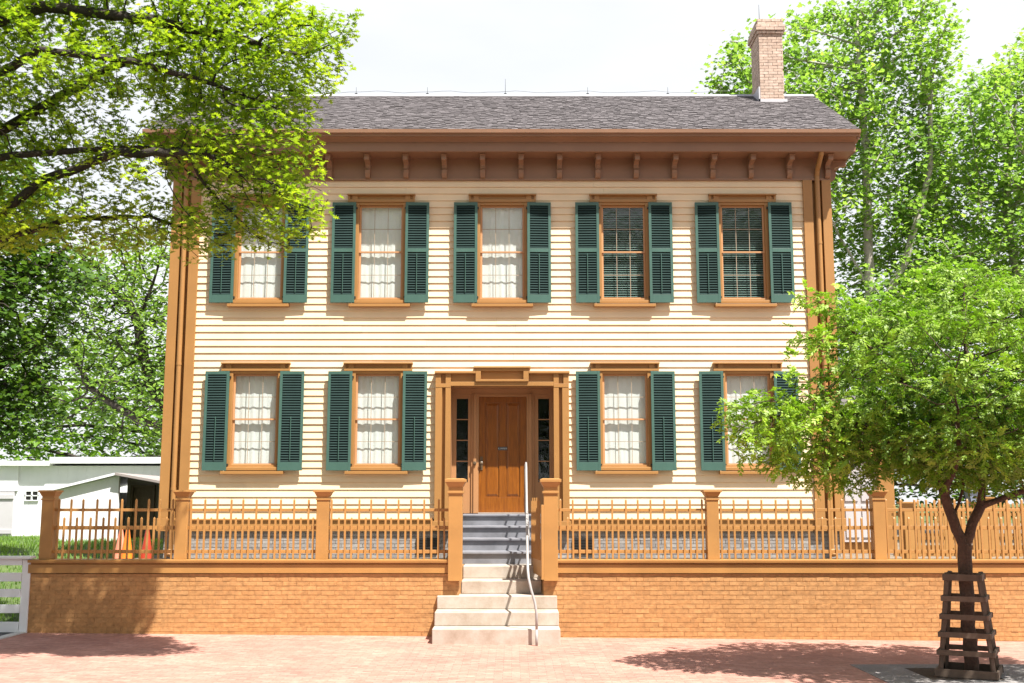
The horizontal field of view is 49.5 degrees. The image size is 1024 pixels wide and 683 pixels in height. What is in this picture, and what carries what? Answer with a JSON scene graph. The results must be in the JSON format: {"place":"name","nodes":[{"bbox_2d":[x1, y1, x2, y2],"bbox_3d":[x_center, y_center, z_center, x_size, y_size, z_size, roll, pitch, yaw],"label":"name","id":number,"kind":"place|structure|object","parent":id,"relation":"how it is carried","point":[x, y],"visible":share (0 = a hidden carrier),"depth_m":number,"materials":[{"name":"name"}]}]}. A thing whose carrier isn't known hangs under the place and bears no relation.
{"place":"outdoors","nodes":[
{"label":"outdoors","id":0,"kind":"place"},
{"bbox_2d":[0,632,13,635],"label":"side drive","id":1,"kind":"structure","parent":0,"point":[3,633],"depth_m":16.44,"materials":[{"name":"grey concrete"}]},
{"bbox_2d":[0,556,35,632],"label":"board fence","id":2,"kind":"object","parent":1,"relation":"on","point":[22,593],"visible":0.88,"depth_m":16.62,"materials":[{"name":"white paint"}]},
{"bbox_2d":[0,0,363,266],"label":"oak tree","id":3,"kind":"object","parent":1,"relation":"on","point":[27,22],"visible":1,"depth_m":13.22,"materials":[{"name":"green plant"}]},
{"bbox_2d":[0,533,162,621],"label":"lawn","id":4,"kind":"structure","parent":0,"point":[13,587],"depth_m":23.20,"materials":[{"name":"green plant"}]},
{"bbox_2d":[0,135,120,458],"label":"background tree","id":5,"kind":"object","parent":4,"relation":"on","point":[11,297],"visible":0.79,"depth_m":23.12,"materials":[{"name":"green plant"}]},
{"bbox_2d":[0,457,160,535],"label":"white shed","id":6,"kind":"structure","parent":4,"relation":"on","point":[22,483],"depth_m":35.63,"materials":[{"name":"paint"}]},
{"bbox_2d":[0,491,14,535],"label":"shed door","id":7,"kind":"structure","parent":6,"relation":"in","point":[7,498],"depth_m":35.47,"materials":[{"name":"grey paint"}]},
{"bbox_2d":[24,491,38,500],"bbox_3d":[-15.400,4.947,35.606,0.440,0.330,0.055,0,-8,0],"label":"shed window","id":8,"kind":"structure","parent":6,"relation":"in","point":[29,495],"depth_m":35.61,"materials":[{"name":"white paint"}]},
{"bbox_2d":[0,333,164,460],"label":"background tree","id":9,"kind":"object","parent":4,"relation":"on","point":[37,453],"visible":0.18,"depth_m":55.13,"materials":[{"name":"green plant"}]},
{"bbox_2d":[2,219,170,456],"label":"background tree","id":10,"kind":"object","parent":4,"relation":"on","point":[142,359],"visible":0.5,"depth_m":41.87,"materials":[{"name":"green plant"}]},
{"bbox_2d":[47,473,162,541],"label":"outbuilding","id":11,"kind":"structure","parent":4,"relation":"on","point":[141,489],"depth_m":30.20,"materials":[{"name":"white wood"}]},
{"bbox_2d":[129,485,155,539],"bbox_3d":[-10.242,4.807,30.727,0.665,1.646,0.109,0,-8,0],"label":"bay door","id":12,"kind":"structure","parent":11,"relation":"in","point":[142,493],"depth_m":30.77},
{"bbox_2d":[115,530,123,558],"bbox_3d":[-7.100,3.683,20.129,0.340,0.618,0.340,0,-8,0],"label":"traffic cone","id":13,"kind":"object","parent":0,"point":[117,548],"visible":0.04,"depth_m":20.07,"materials":[{"name":"orange plastic"}]},
{"bbox_2d":[121,530,131,558],"bbox_3d":[-6.860,3.633,19.783,0.340,0.618,0.340,0,-8,0],"label":"traffic cone","id":14,"kind":"object","parent":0,"point":[124,548],"visible":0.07,"depth_m":19.72,"materials":[{"name":"orange plastic"}]},
{"bbox_2d":[141,531,151,558],"bbox_3d":[-6.540,3.647,19.882,0.340,0.618,0.340,0,-8,0],"label":"traffic cone","id":15,"kind":"object","parent":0,"point":[149,548],"visible":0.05,"depth_m":19.82,"materials":[{"name":"red plastic"}]},
{"bbox_2d":[0,633,1023,682],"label":"brick sidewalk","id":16,"kind":"structure","parent":0,"point":[107,658],"depth_m":14.16,"materials":[{"name":"brick"}]},
{"bbox_2d":[0,632,24,639],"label":"drive kerb","id":17,"kind":"structure","parent":16,"relation":"on","point":[9,635],"depth_m":16.18,"materials":[{"name":"concrete"}]},
{"bbox_2d":[27,559,459,635],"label":"retaining wall","id":18,"kind":"structure","parent":16,"relation":"on","point":[368,597],"depth_m":16.65,"materials":[{"name":"orange brick"}]},
{"bbox_2d":[38,490,447,558],"bbox_3d":[-4.085,2.791,16.924,6.230,1.037,0.280,0,-8,0],"label":"picket fence","id":19,"kind":"object","parent":18,"relation":"on","point":[50,527],"visible":0.96,"depth_m":16.87,"materials":[{"name":"beige paint"}]},
{"bbox_2d":[445,478,466,580],"bbox_3d":[-0.855,2.845,16.816,0.320,1.525,0.350,0,-8,0],"label":"gatepost","id":20,"kind":"object","parent":18,"relation":"on","point":[455,492],"visible":1,"depth_m":16.71,"materials":[{"name":"beige paint"}]},
{"bbox_2d":[432,513,560,644],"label":"front steps","id":21,"kind":"structure","parent":16,"relation":"on","point":[492,603],"depth_m":16.57,"materials":[{"name":"stone"}]},
{"bbox_2d":[525,462,537,645],"bbox_3d":[0.285,3.252,17.961,0.157,2.749,4.521,0,-8,0],"label":"handrail","id":22,"kind":"object","parent":21,"relation":"on","point":[527,559],"visible":0.98,"depth_m":16.27,"materials":[{"name":"white metal"}]},
{"bbox_2d":[543,559,1023,640],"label":"retaining wall","id":23,"kind":"structure","parent":16,"relation":"on","point":[848,599],"depth_m":16.64,"materials":[{"name":"orange brick"}]},
{"bbox_2d":[540,478,560,580],"bbox_3d":[0.585,2.845,16.816,0.320,1.525,0.350,0,-8,0],"label":"gatepost","id":24,"kind":"object","parent":23,"relation":"on","point":[550,491],"visible":1,"depth_m":16.70,"materials":[{"name":"beige paint"}]},
{"bbox_2d":[531,497,543,579],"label":"gate","id":25,"kind":"structure","parent":24,"relation":"attached to","point":[537,553],"depth_m":17.07,"materials":[{"name":"beige paint"}]},
{"bbox_2d":[558,490,1023,558],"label":"picket fence","id":26,"kind":"object","parent":23,"relation":"on","point":[878,528],"visible":0.94,"depth_m":16.87,"materials":[{"name":"beige paint"}]},
{"bbox_2d":[850,664,1023,682],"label":"tree pit slabs","id":27,"kind":"object","parent":16,"relation":"on","point":[900,673],"visible":0.46,"depth_m":13.12,"materials":[{"name":"grey concrete"}]},
{"bbox_2d":[905,668,1002,680],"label":"tree pit soil","id":28,"kind":"object","parent":16,"relation":"on","point":[929,673],"visible":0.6,"depth_m":13.08,"materials":[{"name":"brown soil"}]},
{"bbox_2d":[710,261,1023,670],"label":"young tree","id":29,"kind":"object","parent":28,"relation":"on","point":[971,432],"visible":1,"depth_m":12.90,"materials":[{"name":"green plant"}]},
{"bbox_2d":[935,571,1003,680],"bbox_3d":[5.390,3.340,13.156,0.687,1.198,0.687,-4,-9,27],"label":"tree guard","id":30,"kind":"object","parent":28,"relation":"on","point":[993,670],"visible":0.94,"depth_m":12.99,"materials":[{"name":"brown wood"}]},
{"bbox_2d":[0,0,1023,503],"label":"sky","id":31,"kind":"structure","parent":0,"point":[403,46],"materials":[{"name":"white"}]},
{"bbox_2d":[154,523,1022,557],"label":"yard ground","id":32,"kind":"structure","parent":0,"point":[847,555],"depth_m":23.06,"materials":[{"name":"green plant"}]},
{"bbox_2d":[142,18,894,558],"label":"clapboard house","id":33,"kind":"structure","parent":32,"relation":"on","point":[580,296],"depth_m":21.67,"materials":[{"name":"beige paint"}]},
{"bbox_2d":[220,362,290,473],"bbox_3d":[-4.960,1.478,21.399,1.340,2.147,0.246,0,-8,0],"label":"window frame","id":34,"kind":"structure","parent":33,"relation":"in","point":[254,387],"depth_m":21.47,"materials":[{"name":"beige paint"}]},
{"bbox_2d":[227,194,295,306],"bbox_3d":[-4.950,-1.787,21.875,1.340,2.267,0.246,0,-8,0],"label":"window frame","id":35,"kind":"structure","parent":33,"relation":"in","point":[258,280],"depth_m":21.91,"materials":[{"name":"beige paint"}]},
{"bbox_2d":[343,362,412,473],"bbox_3d":[-2.590,1.478,21.399,1.340,2.147,0.246,0,-8,0],"label":"window frame","id":36,"kind":"structure","parent":33,"relation":"in","point":[377,387],"depth_m":21.47,"materials":[{"name":"beige paint"}]},
{"bbox_2d":[347,194,415,306],"bbox_3d":[-2.585,-1.787,21.875,1.340,2.267,0.246,0,-8,0],"label":"window frame","id":37,"kind":"structure","parent":33,"relation":"in","point":[380,218],"depth_m":21.96,"materials":[{"name":"beige paint"}]},
{"bbox_2d":[468,194,535,306],"bbox_3d":[-0.190,-1.787,21.875,1.340,2.267,0.245,0,-8,0],"label":"window frame","id":38,"kind":"structure","parent":33,"relation":"in","point":[502,218],"depth_m":21.96,"materials":[{"name":"beige paint"}]},
{"bbox_2d":[479,397,525,511],"bbox_3d":[-0.186,2.212,21.791,0.939,2.263,0.135,0,-8,0],"label":"front door","id":39,"kind":"structure","parent":33,"relation":"in","point":[502,420],"depth_m":21.82,"materials":[{"name":"brown wood"}]},
{"bbox_2d":[589,194,656,306],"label":"window frame","id":40,"kind":"structure","parent":33,"relation":"in","point":[629,201],"depth_m":21.94,"materials":[{"name":"beige paint"}]},
{"bbox_2d":[590,362,659,473],"bbox_3d":[2.185,1.478,21.399,1.340,2.147,0.246,0,-8,0],"label":"window frame","id":41,"kind":"structure","parent":33,"relation":"in","point":[625,387],"depth_m":21.47,"materials":[{"name":"beige paint"}]},
{"bbox_2d":[708,194,776,306],"bbox_3d":[4.560,-1.786,21.888,1.340,2.267,0.272,0,-8,0],"label":"window frame","id":42,"kind":"structure","parent":33,"relation":"in","point":[748,201],"depth_m":21.94,"materials":[{"name":"beige paint"}]},
{"bbox_2d":[712,362,782,473],"bbox_3d":[4.560,1.478,21.399,1.340,2.147,0.246,0,-8,0],"label":"window frame","id":43,"kind":"structure","parent":33,"relation":"in","point":[739,377],"depth_m":21.48,"materials":[{"name":"beige paint"}]},
{"bbox_2d":[691,0,997,395],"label":"background tree","id":44,"kind":"object","parent":32,"relation":"on","point":[863,111],"visible":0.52,"depth_m":37.03,"materials":[{"name":"green plant"}]},
{"bbox_2d":[861,27,1023,413],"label":"background tree","id":45,"kind":"object","parent":32,"relation":"on","point":[1005,141],"visible":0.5,"depth_m":37.85,"materials":[{"name":"green plant"}]},
{"bbox_2d":[877,364,1023,522],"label":"background tree","id":46,"kind":"object","parent":32,"relation":"on","point":[955,496],"visible":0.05,"depth_m":30.68,"materials":[{"name":"green plant"}]},
{"bbox_2d":[901,497,1022,549],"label":"picket fence","id":47,"kind":"object","parent":32,"relation":"on","point":[986,499],"visible":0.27,"depth_m":22.85,"materials":[{"name":"beige paint"}]},
{"bbox_2d":[964,482,977,505],"bbox_3d":[12.350,4.548,29.654,0.440,1.660,0.440,0,-8,0],"label":"street lamp","id":48,"kind":"object","parent":32,"relation":"on","point":[970,499],"visible":0.03,"depth_m":29.56,"materials":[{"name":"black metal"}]},
{"bbox_2d":[840,558,1022,558],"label":"yard ground","id":49,"kind":"structure","parent":0,"point":[931,558],"depth_m":21.39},
{"bbox_2d":[891,502,1023,558],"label":"picket fence","id":50,"kind":"object","parent":49,"relation":"on","point":[931,514],"visible":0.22,"depth_m":20.65,"materials":[{"name":"beige paint"}]},
{"bbox_2d":[895,504,1020,522],"bbox_3d":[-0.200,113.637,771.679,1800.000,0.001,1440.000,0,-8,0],"label":"ground","id":51,"kind":"structure","parent":0,"point":[941,506],"depth_m":83.72,"materials":[{"name":"green plant"}]}
]}

